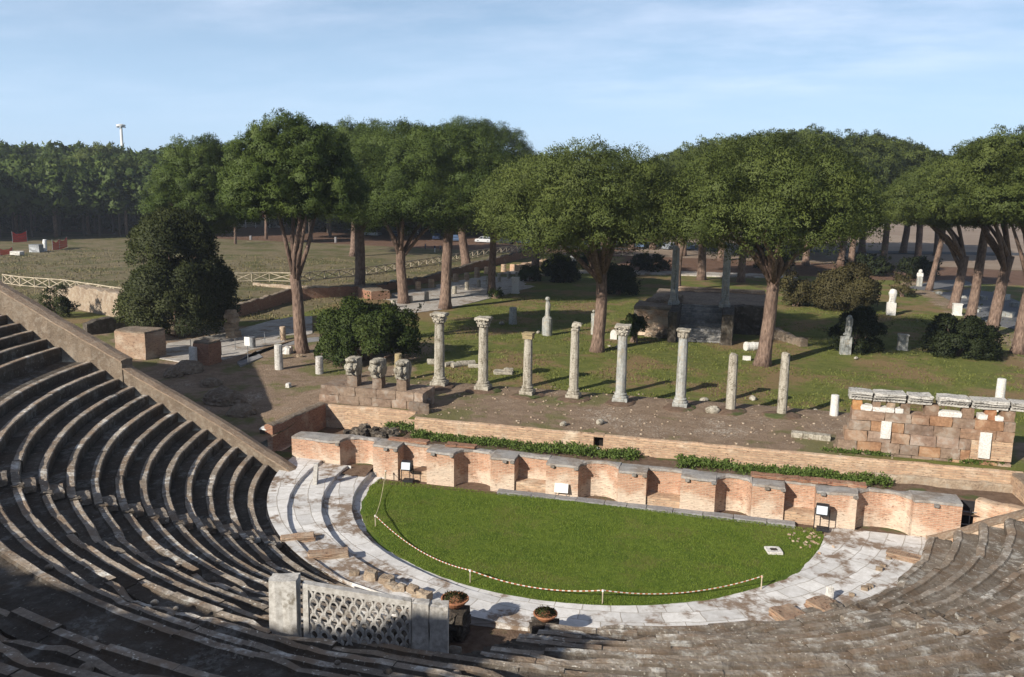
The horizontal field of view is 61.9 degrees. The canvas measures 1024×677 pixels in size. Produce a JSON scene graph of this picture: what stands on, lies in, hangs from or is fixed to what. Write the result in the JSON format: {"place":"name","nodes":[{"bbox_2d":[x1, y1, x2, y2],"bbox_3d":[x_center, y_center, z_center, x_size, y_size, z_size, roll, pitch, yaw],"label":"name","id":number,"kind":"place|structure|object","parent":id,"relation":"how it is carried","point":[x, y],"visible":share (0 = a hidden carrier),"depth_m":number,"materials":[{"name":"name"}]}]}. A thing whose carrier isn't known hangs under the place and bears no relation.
{"place":"outdoors","nodes":[
{"label":"outdoors","id":0,"kind":"place"},
{"bbox_2d":[159,316,311,361],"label":"path","id":1,"kind":"structure","parent":0,"point":[176,353],"depth_m":69.04,"materials":[{"name":"stone"}]},
{"bbox_2d":[237,337,320,366],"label":"ramp","id":2,"kind":"structure","parent":0,"point":[253,356],"depth_m":63.14,"materials":[{"name":"grey stone"}]},
{"bbox_2d":[275,427,405,476],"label":"parodos ground","id":3,"kind":"structure","parent":0,"point":[360,469],"depth_m":42.43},
{"bbox_2d":[326,404,416,433],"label":"retaining wall","id":4,"kind":"structure","parent":3,"relation":"on","point":[344,416],"depth_m":47.88,"materials":[{"name":"brick"}]},
{"bbox_2d":[343,423,399,438],"bbox_3d":[-7.476,5.034,46.053,3.038,0.685,1.394,4,11,15],"label":"rubble heap","id":5,"kind":"object","parent":3,"relation":"on","point":[365,429],"visible":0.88,"depth_m":45.78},
{"bbox_2d":[383,271,534,312],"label":"street","id":6,"kind":"structure","parent":0,"point":[472,294],"depth_m":100.50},
{"bbox_2d":[316,114,488,303],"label":"stone pine","id":7,"kind":"object","parent":6,"relation":"on","point":[385,137],"visible":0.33,"depth_m":85.83,"materials":[{"name":"green plant"}]},
{"bbox_2d":[363,120,523,309],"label":"stone pine","id":8,"kind":"object","parent":6,"relation":"on","point":[491,156],"visible":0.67,"depth_m":82.86,"materials":[{"name":"green plant"}]},
{"bbox_2d":[469,223,531,293],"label":"stone pine","id":9,"kind":"object","parent":6,"relation":"on","point":[492,270],"visible":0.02,"depth_m":100.26,"materials":[{"name":"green plant"}]},
{"bbox_2d":[518,264,541,280],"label":"shrub","id":10,"kind":"object","parent":6,"relation":"on","point":[527,272],"visible":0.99,"depth_m":114.68,"materials":[{"name":"green plant"}]},
{"bbox_2d":[0,223,1023,472],"bbox_3d":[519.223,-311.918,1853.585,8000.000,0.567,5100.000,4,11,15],"label":"ground","id":11,"kind":"structure","parent":0,"point":[262,389],"depth_m":66.31,"materials":[{"name":"plant"}]},
{"bbox_2d":[19,164,80,236],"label":"stone pine","id":12,"kind":"object","parent":11,"relation":"on","point":[55,228],"visible":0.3,"depth_m":183.97,"materials":[{"name":"green plant"}]},
{"bbox_2d":[37,282,80,316],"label":"shrub","id":13,"kind":"object","parent":11,"relation":"on","point":[62,304],"visible":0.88,"depth_m":79.33,"materials":[{"name":"green plant"}]},
{"bbox_2d":[2,274,124,290],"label":"wooden fence","id":14,"kind":"object","parent":11,"relation":"on","point":[35,286],"visible":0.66,"depth_m":100.69,"materials":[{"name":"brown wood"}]},
{"bbox_2d":[0,281,132,387],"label":"sloping wall","id":15,"kind":"structure","parent":11,"relation":"on","point":[75,343],"depth_m":42.60,"materials":[{"name":"stone"}]},
{"bbox_2d":[42,285,131,316],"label":"rubble bank","id":16,"kind":"structure","parent":11,"relation":"on","point":[94,299],"depth_m":82.64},
{"bbox_2d":[72,141,132,228],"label":"stone pine","id":17,"kind":"object","parent":11,"relation":"on","point":[108,149],"visible":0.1,"depth_m":219.46,"materials":[{"name":"green plant"}]},
{"bbox_2d":[82,316,159,334],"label":"ruin wall","id":18,"kind":"structure","parent":11,"relation":"on","point":[105,324],"depth_m":71.89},
{"bbox_2d":[96,157,146,235],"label":"stone pine","id":19,"kind":"object","parent":11,"relation":"on","point":[119,182],"visible":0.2,"depth_m":190.70,"materials":[{"name":"green plant"}]},
{"bbox_2d":[114,326,166,359],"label":"brick pier","id":20,"kind":"structure","parent":11,"relation":"on","point":[140,342],"depth_m":61.41,"materials":[{"name":"brick"}]},
{"bbox_2d":[112,201,241,337],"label":"holm oak","id":21,"kind":"object","parent":11,"relation":"on","point":[198,289],"visible":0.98,"depth_m":67.42,"materials":[{"name":"green plant"}]},
{"bbox_2d":[139,132,261,256],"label":"stone pine","id":22,"kind":"object","parent":11,"relation":"on","point":[197,187],"visible":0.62,"depth_m":83.91,"materials":[{"name":"green plant"}]},
{"bbox_2d":[193,338,221,365],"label":"brick pier","id":23,"kind":"structure","parent":11,"relation":"on","point":[208,352],"depth_m":59.99,"materials":[{"name":"brick"}]},
{"bbox_2d":[122,366,296,475],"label":"sloping wall","id":24,"kind":"structure","parent":11,"relation":"on","point":[198,415],"depth_m":41.26,"materials":[{"name":"stone"}]},
{"bbox_2d":[201,385,246,406],"bbox_3d":[-16.969,3.616,49.956,3.037,1.688,2.036,4,11,15],"label":"masonry lump","id":25,"kind":"object","parent":11,"relation":"on","point":[222,396],"visible":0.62,"depth_m":49.25,"materials":[{"name":"stone"}]},
{"bbox_2d":[0,248,456,319],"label":"meadow tufts","id":26,"kind":"object","parent":11,"relation":"on","point":[100,275],"visible":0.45,"depth_m":122.25,"materials":[{"name":"plant"}]},
{"bbox_2d":[224,309,242,337],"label":"rubble pillar","id":27,"kind":"structure","parent":11,"relation":"on","point":[231,326],"depth_m":69.76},
{"bbox_2d":[225,403,256,417],"bbox_3d":[-15.034,4.174,47.405,1.760,1.131,1.461,4,11,15],"label":"masonry lump","id":28,"kind":"object","parent":11,"relation":"on","point":[236,410],"visible":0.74,"depth_m":46.97,"materials":[{"name":"stone"}]},
{"bbox_2d":[214,107,372,353],"bbox_3d":[-16.180,-7.563,62.868,11.490,18.348,11.142,4,11,15],"label":"stone pine","id":29,"kind":"object","parent":11,"relation":"on","point":[302,169],"visible":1,"depth_m":59.69,"materials":[{"name":"green plant"}]},
{"bbox_2d":[264,402,325,451],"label":"side wall","id":30,"kind":"structure","parent":11,"relation":"on","point":[311,418],"depth_m":45.54,"materials":[{"name":"red brick"}]},
{"bbox_2d":[236,284,363,316],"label":"ruin wall","id":31,"kind":"structure","parent":11,"relation":"on","point":[284,296],"depth_m":91.54,"materials":[{"name":"red brick"}]},
{"bbox_2d":[0,139,603,237],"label":"pine wood","id":32,"kind":"object","parent":11,"relation":"on","point":[35,213],"visible":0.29,"depth_m":188.51,"materials":[{"name":"green plant"}]},
{"bbox_2d":[318,115,394,285],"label":"stone pine","id":33,"kind":"object","parent":11,"relation":"on","point":[359,243],"visible":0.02,"depth_m":99.58,"materials":[{"name":"green plant"}]},
{"bbox_2d":[311,290,431,367],"bbox_3d":[-10.174,-0.848,62.045,9.152,5.385,7.630,4,11,15],"label":"laurel bush","id":34,"kind":"object","parent":11,"relation":"on","point":[350,327],"visible":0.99,"depth_m":60.34,"materials":[{"name":"green plant"}]},
{"bbox_2d":[358,285,389,299],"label":"ruin wall","id":35,"kind":"structure","parent":11,"relation":"on","point":[374,290],"depth_m":95.17,"materials":[{"name":"orange brick"}]},
{"bbox_2d":[319,378,434,413],"bbox_3d":[-7.600,3.288,48.710,7.002,1.102,2.674,4,11,15],"label":"tuff podium","id":36,"kind":"object","parent":11,"relation":"on","point":[419,398],"visible":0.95,"depth_m":48.28,"materials":[{"name":"stone"}]},
{"bbox_2d":[344,356,361,386],"bbox_3d":[-9.076,1.920,48.678,0.808,1.811,1.192,4,11,16],"label":"carved head","id":37,"kind":"object","parent":36,"relation":"on","point":[353,366],"visible":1,"depth_m":48.56},
{"bbox_2d":[368,357,386,388],"bbox_3d":[-7.625,2.018,48.292,0.812,1.807,1.206,4,11,16],"label":"carved head","id":38,"kind":"object","parent":36,"relation":"on","point":[377,368],"visible":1,"depth_m":48.13},
{"bbox_2d":[393,359,411,390],"bbox_3d":[-6.174,2.105,47.910,0.812,1.816,1.216,4,11,15],"label":"carved head","id":39,"kind":"object","parent":36,"relation":"on","point":[402,369],"visible":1,"depth_m":47.73},
{"bbox_2d":[234,245,522,281],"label":"wooden fence","id":40,"kind":"object","parent":11,"relation":"on","point":[366,273],"visible":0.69,"depth_m":119.90,"materials":[{"name":"brown wood"}]},
{"bbox_2d":[427,311,453,390],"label":"marble column","id":41,"kind":"structure","parent":11,"relation":"on","point":[440,382],"depth_m":52.62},
{"bbox_2d":[371,247,544,289],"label":"ruin wall","id":42,"kind":"structure","parent":11,"relation":"on","point":[465,268],"depth_m":124.96,"materials":[{"name":"stone"}]},
{"bbox_2d":[465,316,500,393],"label":"marble column","id":43,"kind":"structure","parent":11,"relation":"on","point":[483,385],"depth_m":51.69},
{"bbox_2d":[432,115,535,265],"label":"stone pine","id":44,"kind":"object","parent":11,"relation":"on","point":[517,143],"visible":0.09,"depth_m":130.61,"materials":[{"name":"green plant"}]},
{"bbox_2d":[415,417,594,449],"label":"retaining wall","id":45,"kind":"structure","parent":11,"relation":"on","point":[498,431],"depth_m":44.38,"materials":[{"name":"brick"}]},
{"bbox_2d":[0,314,1023,676],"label":"seating terrace","id":46,"kind":"structure","parent":11,"relation":"on","point":[138,536],"depth_m":24.17,"materials":[{"name":"stone"}]},
{"bbox_2d":[268,573,461,654],"bbox_3d":[-3.467,6.709,19.605,4.735,2.668,0.808,1,10,0],"label":"marble screen","id":47,"kind":"object","parent":46,"relation":"on","point":[427,620],"visible":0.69,"depth_m":19.36,"materials":[{"name":"stone"}]},
{"bbox_2d":[509,331,544,399],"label":"marble column","id":48,"kind":"structure","parent":11,"relation":"on","point":[527,391],"depth_m":50.64,"materials":[{"name":"stone"}]},
{"bbox_2d":[540,252,581,282],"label":"bush","id":49,"kind":"object","parent":11,"relation":"on","point":[562,270],"visible":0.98,"depth_m":113.80,"materials":[{"name":"green plant"}]},
{"bbox_2d":[554,321,590,402],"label":"marble column","id":50,"kind":"structure","parent":11,"relation":"on","point":[573,394],"depth_m":49.95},
{"bbox_2d":[466,134,698,352],"bbox_3d":[5.489,-7.022,65.134,18.144,17.021,17.849,-5,12,-29],"label":"stone pine","id":51,"kind":"object","parent":11,"relation":"on","point":[574,201],"visible":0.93,"depth_m":60.35,"materials":[{"name":"green plant"}]},
{"bbox_2d":[592,258,643,294],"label":"bush","id":52,"kind":"object","parent":11,"relation":"on","point":[622,278],"visible":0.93,"depth_m":100.84,"materials":[{"name":"green plant"}]},
{"bbox_2d":[605,323,635,406],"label":"marble column","id":53,"kind":"structure","parent":11,"relation":"on","point":[620,398],"depth_m":49.25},
{"bbox_2d":[366,374,892,458],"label":"terrace pebbles","id":54,"kind":"object","parent":11,"relation":"on","point":[801,438],"visible":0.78,"depth_m":46.99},
{"bbox_2d":[620,313,649,342],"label":"bush","id":55,"kind":"object","parent":11,"relation":"on","point":[637,322],"visible":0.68,"depth_m":70.42,"materials":[{"name":"green plant"}]},
{"bbox_2d":[629,253,671,271],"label":"shrub","id":56,"kind":"object","parent":11,"relation":"on","point":[642,261],"visible":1,"depth_m":130.99,"materials":[{"name":"green plant"}]},
{"bbox_2d":[635,154,694,286],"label":"stone pine","id":57,"kind":"object","parent":11,"relation":"on","point":[674,165],"visible":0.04,"depth_m":103.89,"materials":[{"name":"green plant"}]},
{"bbox_2d":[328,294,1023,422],"bbox_3d":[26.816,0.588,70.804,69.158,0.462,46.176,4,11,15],"label":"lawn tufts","id":58,"kind":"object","parent":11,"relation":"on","point":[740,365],"visible":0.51,"depth_m":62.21,"materials":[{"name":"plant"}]},
{"bbox_2d":[663,328,695,411],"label":"marble column","id":59,"kind":"structure","parent":11,"relation":"on","point":[679,403],"depth_m":48.30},
{"bbox_2d":[662,151,722,279],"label":"stone pine","id":60,"kind":"object","parent":11,"relation":"on","point":[701,272],"depth_m":120.05,"materials":[{"name":"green plant"}]},
{"bbox_2d":[381,420,1006,487],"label":"weeds","id":61,"kind":"object","parent":11,"relation":"on","point":[692,461],"visible":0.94,"depth_m":41.51,"materials":[{"name":"green plant"}]},
{"bbox_2d":[634,286,765,345],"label":"temple podium","id":62,"kind":"object","parent":11,"relation":"on","point":[701,314],"visible":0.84,"depth_m":74.86,"materials":[{"name":"stone"}]},
{"bbox_2d":[668,246,679,304],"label":"temple column","id":63,"kind":"structure","parent":62,"relation":"on","point":[674,299],"depth_m":75.07,"materials":[{"name":"grey stone"}]},
{"bbox_2d":[719,248,730,307],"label":"temple column","id":64,"kind":"structure","parent":62,"relation":"on","point":[724,302],"depth_m":73.95,"materials":[{"name":"grey stone"}]},
{"bbox_2d":[663,133,740,260],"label":"stone pine","id":65,"kind":"object","parent":11,"relation":"on","point":[678,150],"visible":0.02,"depth_m":146.98,"materials":[{"name":"green plant"}]},
{"bbox_2d":[718,353,746,415],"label":"marble column","id":66,"kind":"structure","parent":11,"relation":"on","point":[730,408],"depth_m":47.81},
{"bbox_2d":[649,129,900,366],"bbox_3d":[18.382,-6.196,61.617,16.691,17.138,19.124,4,11,15],"label":"stone pine","id":67,"kind":"object","parent":11,"relation":"on","point":[729,198],"visible":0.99,"depth_m":56.74,"materials":[{"name":"green plant"}]},
{"bbox_2d":[762,352,801,419],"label":"marble column","id":68,"kind":"structure","parent":11,"relation":"on","point":[782,412],"depth_m":47.07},
{"bbox_2d":[773,328,807,346],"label":"ruin wall","id":69,"kind":"structure","parent":11,"relation":"on","point":[783,335],"depth_m":71.28,"materials":[{"name":"stone"}]},
{"bbox_2d":[779,266,813,306],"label":"bush","id":70,"kind":"object","parent":11,"relation":"on","point":[796,292],"visible":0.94,"depth_m":93.47,"materials":[{"name":"green plant"}]},
{"bbox_2d":[603,434,1022,483],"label":"retaining wall","id":71,"kind":"structure","parent":11,"relation":"on","point":[668,449],"depth_m":40.60,"materials":[{"name":"brick"}]},
{"bbox_2d":[763,123,885,265],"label":"stone pine","id":72,"kind":"object","parent":11,"relation":"on","point":[836,142],"visible":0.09,"depth_m":137.42,"materials":[{"name":"green plant"}]},
{"bbox_2d":[839,315,852,354],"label":"statue","id":73,"kind":"object","parent":11,"relation":"on","point":[845,346],"visible":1,"depth_m":66.89,"materials":[{"name":"grey stone"}]},
{"bbox_2d":[808,256,884,311],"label":"bush","id":74,"kind":"object","parent":11,"relation":"on","point":[836,287],"visible":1,"depth_m":90.08,"materials":[{"name":"green plant"}]},
{"bbox_2d":[820,305,892,354],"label":"bush","id":75,"kind":"object","parent":11,"relation":"on","point":[866,323],"visible":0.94,"depth_m":67.62,"materials":[{"name":"green plant"}]},
{"bbox_2d":[838,252,894,275],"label":"shrub","id":76,"kind":"object","parent":11,"relation":"on","point":[873,262],"visible":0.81,"depth_m":130.09,"materials":[{"name":"green plant"}]},
{"bbox_2d":[828,128,909,264],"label":"stone pine","id":77,"kind":"object","parent":11,"relation":"on","point":[866,141],"visible":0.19,"depth_m":141.21,"materials":[{"name":"green plant"}]},
{"bbox_2d":[889,271,917,296],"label":"bush","id":78,"kind":"object","parent":11,"relation":"on","point":[903,289],"visible":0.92,"depth_m":104.36,"materials":[{"name":"green plant"}]},
{"bbox_2d":[867,133,941,261],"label":"stone pine","id":79,"kind":"object","parent":11,"relation":"on","point":[913,155],"visible":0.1,"depth_m":147.63,"materials":[{"name":"green plant"}]},
{"bbox_2d":[890,255,942,277],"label":"shrub","id":80,"kind":"object","parent":11,"relation":"on","point":[916,264],"visible":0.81,"depth_m":126.30,"materials":[{"name":"green plant"}]},
{"bbox_2d":[900,144,947,256],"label":"stone pine","id":81,"kind":"object","parent":11,"relation":"on","point":[919,239],"visible":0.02,"depth_m":154.05,"materials":[{"name":"green plant"}]},
{"bbox_2d":[833,399,1015,466],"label":"block wall","id":82,"kind":"structure","parent":11,"relation":"on","point":[933,431],"depth_m":39.91,"materials":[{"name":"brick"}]},
{"bbox_2d":[872,389,905,402],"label":"marble cornice","id":83,"kind":"structure","parent":82,"relation":"on","point":[897,396],"depth_m":40.11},
{"bbox_2d":[906,391,933,404],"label":"marble cornice","id":84,"kind":"structure","parent":82,"relation":"on","point":[924,398],"depth_m":39.80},
{"bbox_2d":[935,393,971,407],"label":"marble cornice","id":85,"kind":"structure","parent":82,"relation":"on","point":[953,400],"depth_m":39.43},
{"bbox_2d":[969,396,1009,410],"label":"marble cornice","id":86,"kind":"structure","parent":82,"relation":"on","point":[991,403],"depth_m":39.04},
{"bbox_2d":[880,158,968,308],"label":"stone pine","id":87,"kind":"object","parent":11,"relation":"on","point":[955,247],"visible":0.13,"depth_m":93.19,"materials":[{"name":"green plant"}]},
{"bbox_2d":[899,151,999,317],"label":"stone pine","id":88,"kind":"object","parent":11,"relation":"on","point":[975,291],"visible":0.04,"depth_m":83.12,"materials":[{"name":"green plant"}]},
{"bbox_2d":[919,304,1009,361],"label":"bush","id":89,"kind":"object","parent":11,"relation":"on","point":[979,337],"visible":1,"depth_m":65.79,"materials":[{"name":"green plant"}]},
{"bbox_2d":[914,136,1015,330],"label":"stone pine","id":90,"kind":"object","parent":11,"relation":"on","point":[1001,249],"visible":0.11,"depth_m":75.78,"materials":[{"name":"green plant"}]},
{"bbox_2d":[926,509,1023,542],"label":"sloping wall","id":91,"kind":"structure","parent":11,"relation":"on","point":[998,521],"depth_m":33.86,"materials":[{"name":"brick"}]},
{"bbox_2d":[938,124,1023,354],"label":"stone pine","id":92,"kind":"object","parent":11,"relation":"on","point":[987,180],"visible":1,"depth_m":65.34,"materials":[{"name":"green plant"}]},
{"bbox_2d":[1010,473,1023,503],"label":"side wall","id":93,"kind":"structure","parent":11,"relation":"on","point":[1017,481],"depth_m":37.41,"materials":[{"name":"brick"}]},
{"bbox_2d":[0,0,1023,162],"label":"sky","id":94,"kind":"structure","parent":0,"point":[660,75],"materials":[{"name":"blue"}]},
{"bbox_2d":[360,479,823,605],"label":"orchestra lawn","id":95,"kind":"structure","parent":0,"point":[480,563],"depth_m":33.51,"materials":[{"name":"plant"}]},
{"bbox_3d":[-5.641,7.539,35.236,0.080,0.550,0.080,4,11,15],"label":"barrier post","id":96,"kind":"object","parent":95,"relation":"on","visible":0},
{"bbox_2d":[375,471,760,593],"bbox_3d":[-0.317,7.947,33.111,18.350,0.424,5.939,8,12,35],"label":"barrier rope","id":97,"kind":"object","parent":96,"relation":"hanging from","point":[554,589],"visible":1,"depth_m":29.91,"materials":[{"name":"fabric"}]},
{"bbox_2d":[370,471,908,653],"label":"orchestra ground","id":98,"kind":"structure","parent":0,"point":[476,638],"depth_m":27.56,"materials":[{"name":"soil"}]},
{"bbox_2d":[449,605,470,641],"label":"rubble pier","id":99,"kind":"structure","parent":98,"relation":"on","point":[459,623],"depth_m":26.47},
{"bbox_2d":[441,590,468,608],"bbox_3d":[-1.783,8.154,26.717,0.896,0.503,0.899,4,11,15],"label":"flower bowl","id":100,"kind":"object","parent":99,"relation":"on","point":[457,599],"visible":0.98,"depth_m":26.62,"materials":[{"name":"ceramic"}]},
{"bbox_2d":[267,457,925,630],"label":"orchestra paving","id":101,"kind":"structure","parent":98,"relation":"on","point":[326,509],"depth_m":31.29,"materials":[{"name":"stone"}]},
{"bbox_2d":[280,532,315,544],"bbox_3d":[-8.217,7.669,32.787,1.337,0.298,0.463,-2,11,-17],"label":"brick block","id":102,"kind":"object","parent":101,"relation":"on","point":[303,537],"depth_m":32.68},
{"bbox_2d":[307,547,348,560],"bbox_3d":[-6.761,7.957,31.437,1.518,0.297,0.553,-2,11,-14],"label":"brick block","id":103,"kind":"object","parent":101,"relation":"on","point":[329,554],"depth_m":31.30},
{"bbox_2d":[292,431,962,536],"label":"stage front wall","id":104,"kind":"structure","parent":98,"relation":"on","point":[780,499],"depth_m":38.05,"materials":[{"name":"brick"}]},
{"bbox_2d":[768,603,805,620],"bbox_3d":[9.144,9.171,28.143,0.980,0.339,1.082,-3,11,-21],"label":"brick block","id":105,"kind":"object","parent":98,"relation":"on","point":[789,611],"depth_m":28.18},
{"bbox_2d":[803,595,840,611],"bbox_3d":[10.550,9.068,28.778,0.944,0.361,1.046,-4,11,-26],"label":"brick block","id":106,"kind":"object","parent":98,"relation":"on","point":[821,602],"depth_m":28.83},
{"bbox_2d":[886,548,921,563],"bbox_3d":[15.190,8.438,32.893,1.471,0.274,0.544,8,12,35],"label":"brick block","id":107,"kind":"object","parent":98,"relation":"on","point":[904,556],"depth_m":32.86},
{"bbox_2d":[973,497,1023,522],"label":"end wall","id":108,"kind":"structure","parent":98,"relation":"on","point":[985,508],"depth_m":35.04,"materials":[{"name":"brick"}]},
{"bbox_2d":[580,269,797,277],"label":"back path","id":109,"kind":"structure","parent":0,"point":[708,274],"depth_m":127.47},
{"bbox_2d":[403,433,1023,516],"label":"stage ground","id":110,"kind":"structure","parent":0,"point":[974,495],"depth_m":40.18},
{"bbox_2d":[874,472,1012,492],"bbox_3d":[19.581,6.625,38.800,5.800,0.697,0.335,4,11,15],"label":"rubble footing","id":111,"kind":"object","parent":110,"relation":"on","point":[951,483],"visible":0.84,"depth_m":38.58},
{"bbox_2d":[560,246,1023,255],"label":"road","id":112,"kind":"structure","parent":0,"point":[928,252],"depth_m":179.18,"materials":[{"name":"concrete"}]},
{"bbox_2d":[911,280,1019,329],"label":"grey path","id":113,"kind":"structure","parent":0,"point":[1006,322],"depth_m":101.91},
{"bbox_2d":[873,187,945,290],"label":"stone pine","id":114,"kind":"object","parent":113,"relation":"on","point":[931,279],"visible":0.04,"depth_m":110.54,"materials":[{"name":"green plant"}]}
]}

